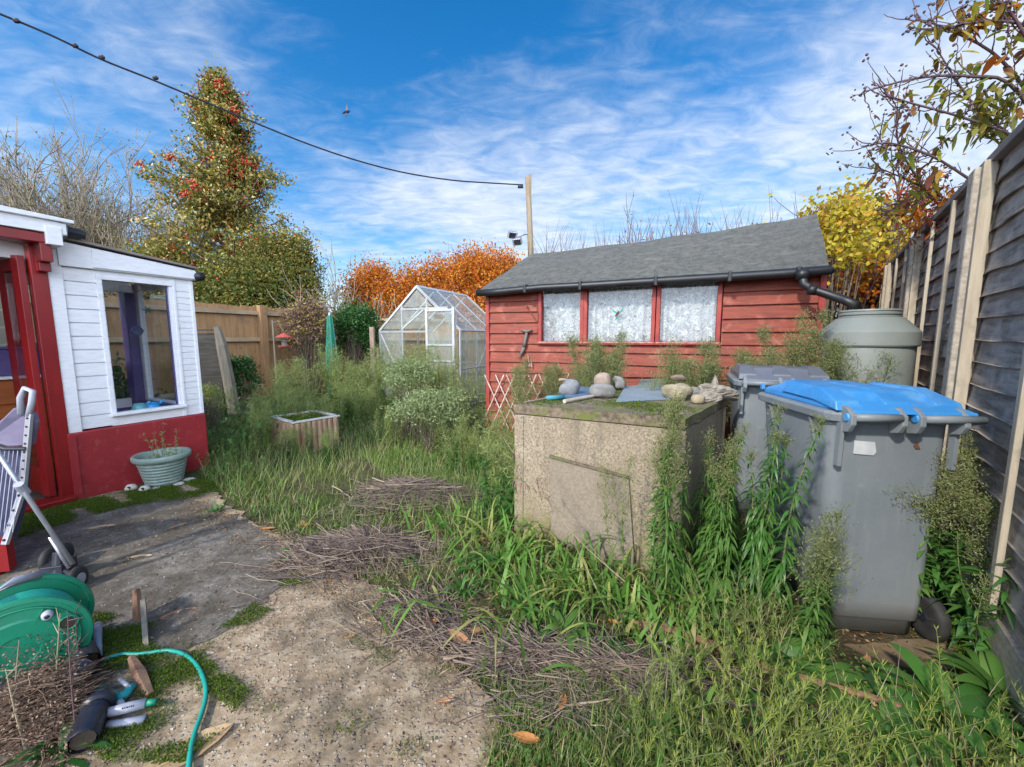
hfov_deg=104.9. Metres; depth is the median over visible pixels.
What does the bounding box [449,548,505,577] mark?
leafy weed
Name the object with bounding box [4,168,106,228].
bare tree
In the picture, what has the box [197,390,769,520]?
ground cover
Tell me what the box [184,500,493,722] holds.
leaf litter
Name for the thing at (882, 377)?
tall weed
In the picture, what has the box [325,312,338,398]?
folded parasol
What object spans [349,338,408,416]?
tall weed
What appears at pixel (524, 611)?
leafy weed
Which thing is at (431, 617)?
straw litter
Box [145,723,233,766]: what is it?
fallen leaf
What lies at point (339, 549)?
dead twigs
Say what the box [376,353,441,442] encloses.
grey green shrub
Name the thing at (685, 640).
grass
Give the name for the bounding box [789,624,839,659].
leafy weed
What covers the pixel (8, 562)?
red door
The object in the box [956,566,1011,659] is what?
tall weed
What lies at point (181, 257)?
bush
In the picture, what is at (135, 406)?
glass ornament
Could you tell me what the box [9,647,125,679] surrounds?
dead twigs
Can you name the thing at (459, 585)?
leafy weed
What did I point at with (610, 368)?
tall weed
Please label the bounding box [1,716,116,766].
leafy weed
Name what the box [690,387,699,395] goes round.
stone
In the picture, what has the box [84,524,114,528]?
fallen leaf
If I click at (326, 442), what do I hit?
tall weed
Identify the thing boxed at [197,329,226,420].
old fence panel
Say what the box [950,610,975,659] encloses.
leafy weed
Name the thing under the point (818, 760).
feathery plant
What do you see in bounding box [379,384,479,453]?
grey green shrub
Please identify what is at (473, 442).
tall weed
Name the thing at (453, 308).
door
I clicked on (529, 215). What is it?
utility pole
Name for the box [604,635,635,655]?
leafy weed
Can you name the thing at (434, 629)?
dead twigs
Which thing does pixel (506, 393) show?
wall trellis
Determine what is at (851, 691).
long stick
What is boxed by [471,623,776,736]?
dead twigs
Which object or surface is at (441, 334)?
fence
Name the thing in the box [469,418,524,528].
tall weed
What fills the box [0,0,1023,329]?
sky
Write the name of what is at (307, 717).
leaf litter
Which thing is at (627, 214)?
bare shrub
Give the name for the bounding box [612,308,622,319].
hummingbird ornament
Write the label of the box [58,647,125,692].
dead twigs
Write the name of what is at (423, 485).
dead twigs
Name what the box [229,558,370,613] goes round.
dead twigs
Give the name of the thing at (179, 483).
shell
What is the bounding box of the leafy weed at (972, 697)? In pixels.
[858,642,1023,766]
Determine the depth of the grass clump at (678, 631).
1.61 m
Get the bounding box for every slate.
[565,386,589,397]
[616,385,670,401]
[636,379,664,387]
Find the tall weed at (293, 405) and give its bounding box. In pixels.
[268,386,319,418]
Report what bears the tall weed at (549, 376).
on the ground at (484, 596)
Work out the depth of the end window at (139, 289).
4.56 m
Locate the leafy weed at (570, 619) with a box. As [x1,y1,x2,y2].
[531,607,600,659]
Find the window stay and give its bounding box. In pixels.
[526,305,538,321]
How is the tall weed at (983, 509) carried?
on the ground at (484, 596)
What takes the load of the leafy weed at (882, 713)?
on the ground at (484, 596)
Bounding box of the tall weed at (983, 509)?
[884,428,1001,626]
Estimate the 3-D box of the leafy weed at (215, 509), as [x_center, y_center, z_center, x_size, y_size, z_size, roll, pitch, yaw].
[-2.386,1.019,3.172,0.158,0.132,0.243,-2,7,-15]
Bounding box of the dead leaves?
[0,622,91,766]
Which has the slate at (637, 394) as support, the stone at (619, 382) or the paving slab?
the stone at (619, 382)
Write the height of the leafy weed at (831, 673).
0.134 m
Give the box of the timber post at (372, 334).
[369,327,379,395]
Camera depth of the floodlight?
8.49 m
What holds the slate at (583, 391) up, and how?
on the coal bunker
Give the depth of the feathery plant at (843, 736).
1.28 m
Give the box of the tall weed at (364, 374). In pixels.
[341,354,386,408]
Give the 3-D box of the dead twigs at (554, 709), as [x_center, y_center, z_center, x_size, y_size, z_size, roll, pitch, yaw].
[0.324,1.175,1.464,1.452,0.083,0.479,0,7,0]
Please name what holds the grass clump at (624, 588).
on the ground at (484, 596)
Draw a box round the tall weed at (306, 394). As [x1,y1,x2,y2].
[263,374,332,414]
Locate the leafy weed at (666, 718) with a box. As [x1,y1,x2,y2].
[638,702,700,766]
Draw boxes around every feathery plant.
[594,681,699,766]
[609,612,750,742]
[621,631,814,766]
[628,573,799,713]
[648,585,869,766]
[674,582,837,740]
[674,587,936,766]
[683,541,812,668]
[754,605,829,722]
[773,642,905,766]
[797,667,1009,766]
[866,625,1023,766]
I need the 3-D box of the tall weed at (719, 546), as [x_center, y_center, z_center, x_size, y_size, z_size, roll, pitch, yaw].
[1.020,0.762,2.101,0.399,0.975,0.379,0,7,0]
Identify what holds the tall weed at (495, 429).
on the ground at (484, 596)
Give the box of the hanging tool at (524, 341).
[519,329,531,358]
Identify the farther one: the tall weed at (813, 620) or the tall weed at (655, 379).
the tall weed at (655, 379)
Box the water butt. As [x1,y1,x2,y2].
[818,308,922,385]
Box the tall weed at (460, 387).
[443,373,477,426]
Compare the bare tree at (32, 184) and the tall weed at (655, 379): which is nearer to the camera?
the tall weed at (655, 379)
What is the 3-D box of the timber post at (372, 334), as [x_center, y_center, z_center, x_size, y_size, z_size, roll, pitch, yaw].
[-2.942,-0.386,8.461,0.165,1.640,0.090,0,7,0]
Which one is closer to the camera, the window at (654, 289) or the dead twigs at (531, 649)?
the dead twigs at (531, 649)
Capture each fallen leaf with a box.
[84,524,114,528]
[130,554,151,558]
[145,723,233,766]
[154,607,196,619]
[365,594,386,616]
[438,696,453,702]
[447,628,469,644]
[467,627,487,632]
[510,731,539,743]
[558,655,699,710]
[863,655,870,661]
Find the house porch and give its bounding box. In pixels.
[0,205,209,512]
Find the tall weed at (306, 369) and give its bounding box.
[270,356,324,410]
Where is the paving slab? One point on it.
(885, 652)
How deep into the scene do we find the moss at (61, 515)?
3.33 m
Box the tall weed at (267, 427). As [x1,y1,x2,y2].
[245,395,279,455]
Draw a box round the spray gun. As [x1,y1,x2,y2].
[105,698,157,728]
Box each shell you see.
[124,484,137,490]
[138,485,150,490]
[174,481,184,485]
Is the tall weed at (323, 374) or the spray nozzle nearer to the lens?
the spray nozzle
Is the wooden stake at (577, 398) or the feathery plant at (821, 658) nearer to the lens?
the feathery plant at (821, 658)
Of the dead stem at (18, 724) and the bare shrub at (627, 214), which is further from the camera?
the bare shrub at (627, 214)
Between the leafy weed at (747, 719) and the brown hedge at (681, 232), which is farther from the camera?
the brown hedge at (681, 232)
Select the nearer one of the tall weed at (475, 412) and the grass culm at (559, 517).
the grass culm at (559, 517)
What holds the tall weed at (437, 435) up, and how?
on the ground at (484, 596)
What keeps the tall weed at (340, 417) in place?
on the ground at (484, 596)
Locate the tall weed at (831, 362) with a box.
[752,306,856,380]
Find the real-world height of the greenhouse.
2.475 m
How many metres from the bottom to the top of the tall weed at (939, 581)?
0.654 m
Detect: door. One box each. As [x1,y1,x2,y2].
[0,255,55,496]
[0,537,16,574]
[425,307,455,390]
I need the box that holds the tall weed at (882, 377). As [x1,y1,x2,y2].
[838,346,905,383]
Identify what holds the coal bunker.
on the ground at (484, 596)
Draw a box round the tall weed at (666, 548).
[640,388,691,611]
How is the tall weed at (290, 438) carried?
on the ground at (484, 596)
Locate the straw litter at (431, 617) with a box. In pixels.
[245,496,656,748]
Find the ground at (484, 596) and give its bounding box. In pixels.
[118,354,1023,766]
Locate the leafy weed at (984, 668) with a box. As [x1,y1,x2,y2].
[919,646,1023,711]
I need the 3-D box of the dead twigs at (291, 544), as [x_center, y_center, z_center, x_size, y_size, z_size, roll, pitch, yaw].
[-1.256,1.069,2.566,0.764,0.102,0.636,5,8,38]
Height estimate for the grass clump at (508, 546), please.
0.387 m
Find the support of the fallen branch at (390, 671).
on the ground at (484, 596)
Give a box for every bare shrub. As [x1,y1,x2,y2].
[266,226,355,311]
[279,260,361,311]
[328,289,405,317]
[598,191,665,245]
[662,215,757,236]
[763,84,951,323]
[829,250,876,317]
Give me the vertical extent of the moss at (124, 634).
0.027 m
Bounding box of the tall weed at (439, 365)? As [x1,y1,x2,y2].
[405,342,461,415]
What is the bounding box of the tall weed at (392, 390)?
[364,363,417,420]
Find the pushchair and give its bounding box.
[0,386,88,583]
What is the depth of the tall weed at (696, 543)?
2.33 m
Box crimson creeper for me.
[865,153,965,274]
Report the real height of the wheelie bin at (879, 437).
1.254 m
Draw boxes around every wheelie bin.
[726,363,829,523]
[758,380,988,642]
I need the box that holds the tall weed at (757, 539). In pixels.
[722,398,828,615]
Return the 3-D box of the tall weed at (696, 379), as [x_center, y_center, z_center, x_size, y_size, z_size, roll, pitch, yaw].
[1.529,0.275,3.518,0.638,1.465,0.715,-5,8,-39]
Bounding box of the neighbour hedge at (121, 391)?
[6,345,170,398]
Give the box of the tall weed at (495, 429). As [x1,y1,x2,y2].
[471,396,514,494]
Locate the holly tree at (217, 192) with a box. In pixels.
[123,56,345,307]
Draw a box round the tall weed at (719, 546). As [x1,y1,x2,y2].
[664,442,743,609]
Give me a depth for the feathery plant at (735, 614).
1.84 m
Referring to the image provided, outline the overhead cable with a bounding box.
[0,13,522,184]
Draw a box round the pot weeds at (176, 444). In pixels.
[143,422,183,458]
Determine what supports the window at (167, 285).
in the house porch
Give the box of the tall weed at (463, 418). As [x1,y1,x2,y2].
[438,412,482,465]
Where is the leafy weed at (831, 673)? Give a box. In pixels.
[788,651,866,711]
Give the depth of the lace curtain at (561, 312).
4.76 m
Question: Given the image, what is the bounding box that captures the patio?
[28,484,500,766]
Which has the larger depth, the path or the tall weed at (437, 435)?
the tall weed at (437, 435)
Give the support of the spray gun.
on the patio
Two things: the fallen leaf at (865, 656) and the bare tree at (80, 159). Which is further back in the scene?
the bare tree at (80, 159)
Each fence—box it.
[29,292,370,406]
[374,317,485,387]
[862,119,1023,726]
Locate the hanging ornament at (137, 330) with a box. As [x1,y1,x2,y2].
[130,285,143,335]
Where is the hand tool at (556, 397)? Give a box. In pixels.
[525,394,564,402]
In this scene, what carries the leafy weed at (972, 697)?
on the ground at (484, 596)
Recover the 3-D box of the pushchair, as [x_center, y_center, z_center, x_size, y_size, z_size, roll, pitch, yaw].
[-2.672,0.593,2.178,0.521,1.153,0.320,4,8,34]
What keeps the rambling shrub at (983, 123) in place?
on the ground at (484, 596)
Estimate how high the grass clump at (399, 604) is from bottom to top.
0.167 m
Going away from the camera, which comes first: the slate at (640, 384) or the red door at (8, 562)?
the red door at (8, 562)
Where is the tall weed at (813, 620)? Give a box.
[783,502,872,662]
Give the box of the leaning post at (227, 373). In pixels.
[214,326,240,414]
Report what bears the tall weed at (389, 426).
on the ground at (484, 596)
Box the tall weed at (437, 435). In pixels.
[422,413,448,453]
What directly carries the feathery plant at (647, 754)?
on the ground at (484, 596)
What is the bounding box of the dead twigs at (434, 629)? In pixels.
[312,600,552,680]
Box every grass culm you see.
[369,589,537,647]
[500,429,654,622]
[512,475,609,618]
[537,476,668,617]
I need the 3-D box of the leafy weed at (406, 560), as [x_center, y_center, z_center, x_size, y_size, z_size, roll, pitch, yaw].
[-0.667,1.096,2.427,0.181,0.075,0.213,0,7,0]
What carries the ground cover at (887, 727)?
on the ground at (484, 596)
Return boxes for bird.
[342,105,349,117]
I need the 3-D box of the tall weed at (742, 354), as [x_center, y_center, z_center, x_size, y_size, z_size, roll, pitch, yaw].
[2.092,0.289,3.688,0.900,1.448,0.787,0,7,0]
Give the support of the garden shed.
on the ground at (484, 596)
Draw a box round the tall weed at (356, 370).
[328,356,371,416]
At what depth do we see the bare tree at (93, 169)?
13.46 m
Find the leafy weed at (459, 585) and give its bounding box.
[442,573,485,599]
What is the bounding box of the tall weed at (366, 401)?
[349,378,386,429]
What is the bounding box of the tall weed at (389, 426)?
[370,405,406,446]
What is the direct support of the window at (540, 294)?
in the garden shed
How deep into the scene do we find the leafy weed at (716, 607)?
1.98 m
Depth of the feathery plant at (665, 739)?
1.29 m
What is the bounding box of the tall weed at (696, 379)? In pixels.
[653,332,723,386]
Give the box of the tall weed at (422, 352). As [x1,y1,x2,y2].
[401,341,449,395]
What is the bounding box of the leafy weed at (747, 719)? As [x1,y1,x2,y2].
[733,686,791,748]
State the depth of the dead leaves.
1.35 m
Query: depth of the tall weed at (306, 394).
5.71 m
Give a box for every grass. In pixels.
[329,502,1022,766]
[360,446,494,495]
[472,652,746,766]
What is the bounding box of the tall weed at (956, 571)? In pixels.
[924,517,963,603]
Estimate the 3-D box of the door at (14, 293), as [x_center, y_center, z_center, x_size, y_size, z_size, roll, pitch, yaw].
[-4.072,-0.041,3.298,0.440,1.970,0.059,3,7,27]
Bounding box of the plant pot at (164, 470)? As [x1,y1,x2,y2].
[130,447,191,486]
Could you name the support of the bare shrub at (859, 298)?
on the ground at (484, 596)
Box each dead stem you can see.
[0,640,20,683]
[5,663,33,755]
[53,609,75,683]
[56,610,82,721]
[63,600,86,650]
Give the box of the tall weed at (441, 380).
[431,360,460,408]
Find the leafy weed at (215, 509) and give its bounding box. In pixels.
[201,499,228,516]
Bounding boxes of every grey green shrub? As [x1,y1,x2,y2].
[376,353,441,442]
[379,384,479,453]
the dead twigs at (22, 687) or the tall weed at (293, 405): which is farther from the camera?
the tall weed at (293, 405)
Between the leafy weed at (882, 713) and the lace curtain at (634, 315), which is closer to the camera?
the leafy weed at (882, 713)
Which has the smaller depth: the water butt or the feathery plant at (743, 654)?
the feathery plant at (743, 654)
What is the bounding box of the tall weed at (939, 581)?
[923,524,1018,655]
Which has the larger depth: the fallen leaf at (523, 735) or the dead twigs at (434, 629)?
the dead twigs at (434, 629)
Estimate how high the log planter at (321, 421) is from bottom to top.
0.422 m
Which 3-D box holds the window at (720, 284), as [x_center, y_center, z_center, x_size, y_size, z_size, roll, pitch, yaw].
[1.844,-0.754,4.126,0.641,0.701,0.084,3,7,24]
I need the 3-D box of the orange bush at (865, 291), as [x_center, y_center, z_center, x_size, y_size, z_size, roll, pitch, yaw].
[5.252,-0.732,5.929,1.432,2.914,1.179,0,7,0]
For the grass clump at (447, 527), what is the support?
on the ground at (484, 596)
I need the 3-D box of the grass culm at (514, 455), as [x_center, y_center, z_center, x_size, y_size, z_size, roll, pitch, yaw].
[0.327,0.707,2.075,0.904,0.911,0.222,2,7,18]
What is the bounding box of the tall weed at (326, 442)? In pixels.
[318,425,342,464]
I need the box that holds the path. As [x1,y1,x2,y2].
[0,498,301,766]
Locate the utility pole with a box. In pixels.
[518,174,533,255]
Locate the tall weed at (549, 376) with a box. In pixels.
[501,354,566,418]
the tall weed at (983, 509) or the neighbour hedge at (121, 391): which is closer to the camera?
the tall weed at (983, 509)
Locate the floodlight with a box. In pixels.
[507,230,527,245]
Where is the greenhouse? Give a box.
[379,285,485,404]
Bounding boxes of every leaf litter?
[17,485,496,763]
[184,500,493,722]
[333,503,1023,766]
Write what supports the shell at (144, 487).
on the patio
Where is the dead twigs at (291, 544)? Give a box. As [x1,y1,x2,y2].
[261,521,352,565]
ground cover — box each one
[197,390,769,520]
[204,382,309,459]
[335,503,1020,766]
[772,629,1014,766]
[943,557,975,672]
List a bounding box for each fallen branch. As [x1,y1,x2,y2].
[145,626,390,668]
[244,599,338,661]
[335,699,398,758]
[389,669,466,720]
[427,702,533,725]
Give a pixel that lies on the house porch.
(96, 427)
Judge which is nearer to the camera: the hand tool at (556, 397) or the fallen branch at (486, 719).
the fallen branch at (486, 719)
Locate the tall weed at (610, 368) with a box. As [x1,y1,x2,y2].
[556,326,635,390]
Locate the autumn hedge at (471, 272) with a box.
[328,236,543,384]
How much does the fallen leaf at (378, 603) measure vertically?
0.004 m
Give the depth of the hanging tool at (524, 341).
4.87 m
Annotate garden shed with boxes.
[476,213,860,468]
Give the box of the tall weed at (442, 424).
[424,409,456,441]
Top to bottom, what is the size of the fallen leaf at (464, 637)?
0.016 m
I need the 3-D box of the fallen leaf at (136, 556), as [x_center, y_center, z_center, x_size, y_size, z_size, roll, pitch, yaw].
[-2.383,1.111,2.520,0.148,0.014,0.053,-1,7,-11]
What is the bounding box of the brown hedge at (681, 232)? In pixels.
[525,188,852,311]
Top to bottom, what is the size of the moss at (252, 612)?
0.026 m
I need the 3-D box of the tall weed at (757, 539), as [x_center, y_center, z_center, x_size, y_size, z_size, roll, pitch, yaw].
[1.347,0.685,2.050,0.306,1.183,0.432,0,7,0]
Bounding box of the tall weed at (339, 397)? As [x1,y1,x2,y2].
[331,381,372,426]
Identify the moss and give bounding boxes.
[18,477,224,537]
[57,610,249,765]
[184,572,316,664]
[222,633,461,761]
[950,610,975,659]
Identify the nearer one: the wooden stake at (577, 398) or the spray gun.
the spray gun
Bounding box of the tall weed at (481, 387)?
[467,367,485,427]
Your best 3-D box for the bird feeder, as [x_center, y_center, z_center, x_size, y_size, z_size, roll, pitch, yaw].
[-4.374,-0.344,7.610,0.310,1.750,0.310,-6,9,-45]
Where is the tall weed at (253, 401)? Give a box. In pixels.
[226,379,291,441]
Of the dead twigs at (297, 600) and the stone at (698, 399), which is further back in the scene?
the stone at (698, 399)
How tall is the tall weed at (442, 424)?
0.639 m
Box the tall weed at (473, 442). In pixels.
[440,420,495,478]
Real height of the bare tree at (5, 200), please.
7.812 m
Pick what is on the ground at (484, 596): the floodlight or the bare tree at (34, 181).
the bare tree at (34, 181)
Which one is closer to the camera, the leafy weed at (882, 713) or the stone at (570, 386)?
the leafy weed at (882, 713)
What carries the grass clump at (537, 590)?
on the ground at (484, 596)
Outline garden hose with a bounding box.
[102,648,208,766]
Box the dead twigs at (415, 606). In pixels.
[335,567,484,690]
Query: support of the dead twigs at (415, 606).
on the ground at (484, 596)
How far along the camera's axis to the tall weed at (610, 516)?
2.23 m
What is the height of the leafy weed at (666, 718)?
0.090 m
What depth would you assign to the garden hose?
1.58 m
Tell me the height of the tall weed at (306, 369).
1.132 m
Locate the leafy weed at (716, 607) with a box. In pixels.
[690,589,742,626]
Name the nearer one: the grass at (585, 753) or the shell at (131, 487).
the grass at (585, 753)
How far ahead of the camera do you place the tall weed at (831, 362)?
3.04 m
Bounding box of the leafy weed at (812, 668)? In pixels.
[744,637,835,693]
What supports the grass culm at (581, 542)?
on the ground at (484, 596)
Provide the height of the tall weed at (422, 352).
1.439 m
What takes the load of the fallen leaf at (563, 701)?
on the grass at (585, 753)
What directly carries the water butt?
on the ground at (484, 596)
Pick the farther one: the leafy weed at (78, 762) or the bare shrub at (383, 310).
the bare shrub at (383, 310)
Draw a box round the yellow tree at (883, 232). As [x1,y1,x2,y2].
[802,164,934,324]
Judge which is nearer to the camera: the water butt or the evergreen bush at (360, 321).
the water butt
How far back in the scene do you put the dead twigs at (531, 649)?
1.69 m
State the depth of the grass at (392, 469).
4.20 m
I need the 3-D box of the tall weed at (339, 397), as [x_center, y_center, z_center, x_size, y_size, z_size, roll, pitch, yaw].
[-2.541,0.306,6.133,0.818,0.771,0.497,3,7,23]
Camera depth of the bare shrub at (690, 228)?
7.62 m
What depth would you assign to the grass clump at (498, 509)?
2.94 m
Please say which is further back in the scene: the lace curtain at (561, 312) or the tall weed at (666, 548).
the lace curtain at (561, 312)
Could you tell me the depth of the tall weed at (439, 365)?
6.71 m
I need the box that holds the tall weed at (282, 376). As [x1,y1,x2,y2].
[264,356,302,413]
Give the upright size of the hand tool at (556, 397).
0.036 m
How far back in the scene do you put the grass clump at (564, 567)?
2.20 m
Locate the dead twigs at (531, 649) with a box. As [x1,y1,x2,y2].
[381,611,676,697]
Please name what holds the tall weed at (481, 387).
on the ground at (484, 596)
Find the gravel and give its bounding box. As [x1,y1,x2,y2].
[12,485,482,766]
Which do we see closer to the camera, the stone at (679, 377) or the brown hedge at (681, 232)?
the stone at (679, 377)
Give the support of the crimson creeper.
attached to the fence at (957, 297)
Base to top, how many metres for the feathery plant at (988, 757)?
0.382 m
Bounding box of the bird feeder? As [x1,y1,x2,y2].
[272,320,291,405]
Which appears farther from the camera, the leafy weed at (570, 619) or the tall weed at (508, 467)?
the tall weed at (508, 467)
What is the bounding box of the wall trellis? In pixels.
[481,373,568,428]
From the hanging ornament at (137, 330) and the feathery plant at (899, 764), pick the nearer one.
the feathery plant at (899, 764)
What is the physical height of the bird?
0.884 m
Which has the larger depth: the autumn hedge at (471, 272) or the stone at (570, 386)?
the autumn hedge at (471, 272)
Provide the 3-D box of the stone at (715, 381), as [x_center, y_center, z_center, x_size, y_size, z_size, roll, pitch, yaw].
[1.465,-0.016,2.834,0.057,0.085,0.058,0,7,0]
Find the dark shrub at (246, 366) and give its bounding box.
[230,351,265,417]
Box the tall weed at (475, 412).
[453,401,485,445]
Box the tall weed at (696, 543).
[687,419,755,567]
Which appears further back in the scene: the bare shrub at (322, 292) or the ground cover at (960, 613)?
the bare shrub at (322, 292)
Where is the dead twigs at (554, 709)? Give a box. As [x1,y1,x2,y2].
[395,651,789,766]
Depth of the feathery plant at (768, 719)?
1.31 m
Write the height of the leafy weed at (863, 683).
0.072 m
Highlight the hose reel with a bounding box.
[0,570,102,678]
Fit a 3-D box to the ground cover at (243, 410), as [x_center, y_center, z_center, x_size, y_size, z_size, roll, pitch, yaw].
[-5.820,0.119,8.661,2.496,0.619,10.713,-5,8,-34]
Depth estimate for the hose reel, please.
1.61 m
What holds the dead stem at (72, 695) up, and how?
on the ground at (484, 596)
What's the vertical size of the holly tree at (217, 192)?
9.245 m
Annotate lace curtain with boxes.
[543,290,579,340]
[588,286,651,341]
[660,282,717,341]
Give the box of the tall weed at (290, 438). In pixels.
[273,422,317,459]
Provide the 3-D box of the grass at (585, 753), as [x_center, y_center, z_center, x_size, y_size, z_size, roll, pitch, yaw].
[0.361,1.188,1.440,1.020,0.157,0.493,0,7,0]
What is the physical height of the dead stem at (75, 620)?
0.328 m
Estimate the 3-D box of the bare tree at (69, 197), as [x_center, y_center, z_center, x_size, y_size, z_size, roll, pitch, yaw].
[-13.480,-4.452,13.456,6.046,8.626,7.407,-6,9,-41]
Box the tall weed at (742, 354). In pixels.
[695,341,760,441]
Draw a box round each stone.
[559,379,579,394]
[589,383,615,397]
[594,372,610,384]
[613,376,624,388]
[661,383,693,400]
[670,374,686,380]
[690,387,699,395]
[691,394,704,403]
[698,383,739,402]
[711,375,718,384]
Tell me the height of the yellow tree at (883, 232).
3.977 m
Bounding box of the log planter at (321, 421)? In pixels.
[271,410,339,454]
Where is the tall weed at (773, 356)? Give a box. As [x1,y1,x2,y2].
[699,347,853,424]
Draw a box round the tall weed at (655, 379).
[641,347,683,390]
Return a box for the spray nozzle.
[92,677,135,704]
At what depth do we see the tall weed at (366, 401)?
5.91 m
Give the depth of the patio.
1.53 m
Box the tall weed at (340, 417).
[305,394,346,434]
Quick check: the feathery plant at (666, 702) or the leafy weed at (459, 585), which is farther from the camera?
the leafy weed at (459, 585)
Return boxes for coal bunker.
[514,390,728,573]
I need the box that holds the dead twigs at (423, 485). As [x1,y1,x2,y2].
[304,468,505,521]
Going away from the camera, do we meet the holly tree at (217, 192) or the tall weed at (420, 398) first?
the tall weed at (420, 398)
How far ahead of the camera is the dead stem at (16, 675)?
1.39 m
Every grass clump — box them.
[376,493,513,551]
[378,560,458,633]
[438,498,628,601]
[451,477,557,542]
[457,548,670,677]
[467,531,656,642]
[538,554,729,652]
[597,588,780,762]
[610,562,808,729]
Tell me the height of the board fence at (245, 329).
2.080 m
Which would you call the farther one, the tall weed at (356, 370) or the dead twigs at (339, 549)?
the tall weed at (356, 370)
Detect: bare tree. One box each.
[0,77,128,236]
[0,118,194,296]
[0,118,222,297]
[0,125,192,299]
[0,145,151,248]
[0,150,92,217]
[1,173,178,298]
[3,141,103,217]
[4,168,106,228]
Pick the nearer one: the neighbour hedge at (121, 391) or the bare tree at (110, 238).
the neighbour hedge at (121, 391)
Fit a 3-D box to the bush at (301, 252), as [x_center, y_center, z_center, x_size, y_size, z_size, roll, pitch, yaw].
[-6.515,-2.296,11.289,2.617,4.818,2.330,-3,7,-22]
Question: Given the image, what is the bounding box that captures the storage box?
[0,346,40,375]
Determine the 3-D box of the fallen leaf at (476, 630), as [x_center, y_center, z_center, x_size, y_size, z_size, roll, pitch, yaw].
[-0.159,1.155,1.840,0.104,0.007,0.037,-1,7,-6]
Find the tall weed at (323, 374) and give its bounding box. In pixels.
[311,340,349,410]
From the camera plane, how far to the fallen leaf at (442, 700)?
1.51 m
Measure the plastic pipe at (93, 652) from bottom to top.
0.086 m
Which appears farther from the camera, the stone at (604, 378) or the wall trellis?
the wall trellis
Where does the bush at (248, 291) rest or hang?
on the ground at (484, 596)
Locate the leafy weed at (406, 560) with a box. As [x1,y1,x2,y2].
[392,551,417,571]
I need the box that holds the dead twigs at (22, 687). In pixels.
[0,655,135,766]
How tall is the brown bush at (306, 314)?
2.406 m
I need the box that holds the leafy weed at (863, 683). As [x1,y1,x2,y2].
[849,670,886,700]
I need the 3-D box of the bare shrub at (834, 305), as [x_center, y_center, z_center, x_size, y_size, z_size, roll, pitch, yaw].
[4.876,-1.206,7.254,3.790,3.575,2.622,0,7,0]
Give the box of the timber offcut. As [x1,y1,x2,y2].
[127,654,153,697]
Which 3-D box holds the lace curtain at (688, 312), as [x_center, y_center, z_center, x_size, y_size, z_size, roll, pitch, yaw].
[1.873,-0.757,4.192,0.541,0.620,0.042,3,7,24]
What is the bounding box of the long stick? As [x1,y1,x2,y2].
[630,620,931,720]
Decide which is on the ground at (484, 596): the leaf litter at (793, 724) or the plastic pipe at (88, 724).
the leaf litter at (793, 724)
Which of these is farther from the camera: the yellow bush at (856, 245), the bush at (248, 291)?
the bush at (248, 291)
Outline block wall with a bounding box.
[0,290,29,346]
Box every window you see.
[26,274,175,407]
[95,273,186,416]
[537,289,583,344]
[582,285,656,344]
[654,282,722,344]
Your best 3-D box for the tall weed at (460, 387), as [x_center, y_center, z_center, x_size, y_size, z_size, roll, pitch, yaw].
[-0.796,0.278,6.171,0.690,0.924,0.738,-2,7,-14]
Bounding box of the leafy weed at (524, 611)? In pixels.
[501,584,553,623]
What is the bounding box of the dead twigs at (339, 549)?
[197,512,514,606]
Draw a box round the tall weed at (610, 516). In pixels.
[591,447,640,582]
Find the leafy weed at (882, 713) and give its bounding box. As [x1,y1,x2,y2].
[834,671,964,766]
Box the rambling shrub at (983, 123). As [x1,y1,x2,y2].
[826,0,1023,222]
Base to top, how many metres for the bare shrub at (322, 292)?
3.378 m
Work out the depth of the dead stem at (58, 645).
1.44 m
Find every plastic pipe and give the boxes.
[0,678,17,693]
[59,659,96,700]
[67,687,114,753]
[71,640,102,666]
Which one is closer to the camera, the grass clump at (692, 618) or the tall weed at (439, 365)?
the grass clump at (692, 618)
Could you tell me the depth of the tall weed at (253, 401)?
5.21 m
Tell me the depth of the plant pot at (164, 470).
3.68 m
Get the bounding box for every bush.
[106,228,205,301]
[165,246,337,308]
[202,381,231,433]
[230,219,332,307]
[270,288,343,406]
[324,296,387,395]
[788,174,885,328]
[827,241,899,316]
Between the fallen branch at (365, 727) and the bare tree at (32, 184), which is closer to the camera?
the fallen branch at (365, 727)
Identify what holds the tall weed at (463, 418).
on the ground at (484, 596)
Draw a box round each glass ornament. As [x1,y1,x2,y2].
[131,400,150,409]
[146,399,164,407]
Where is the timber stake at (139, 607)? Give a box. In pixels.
[132,588,148,650]
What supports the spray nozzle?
on the moss at (124, 634)
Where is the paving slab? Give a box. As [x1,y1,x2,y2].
[844,638,958,669]
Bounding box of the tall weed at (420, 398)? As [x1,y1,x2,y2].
[401,382,430,427]
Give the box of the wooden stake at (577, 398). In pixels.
[563,394,594,402]

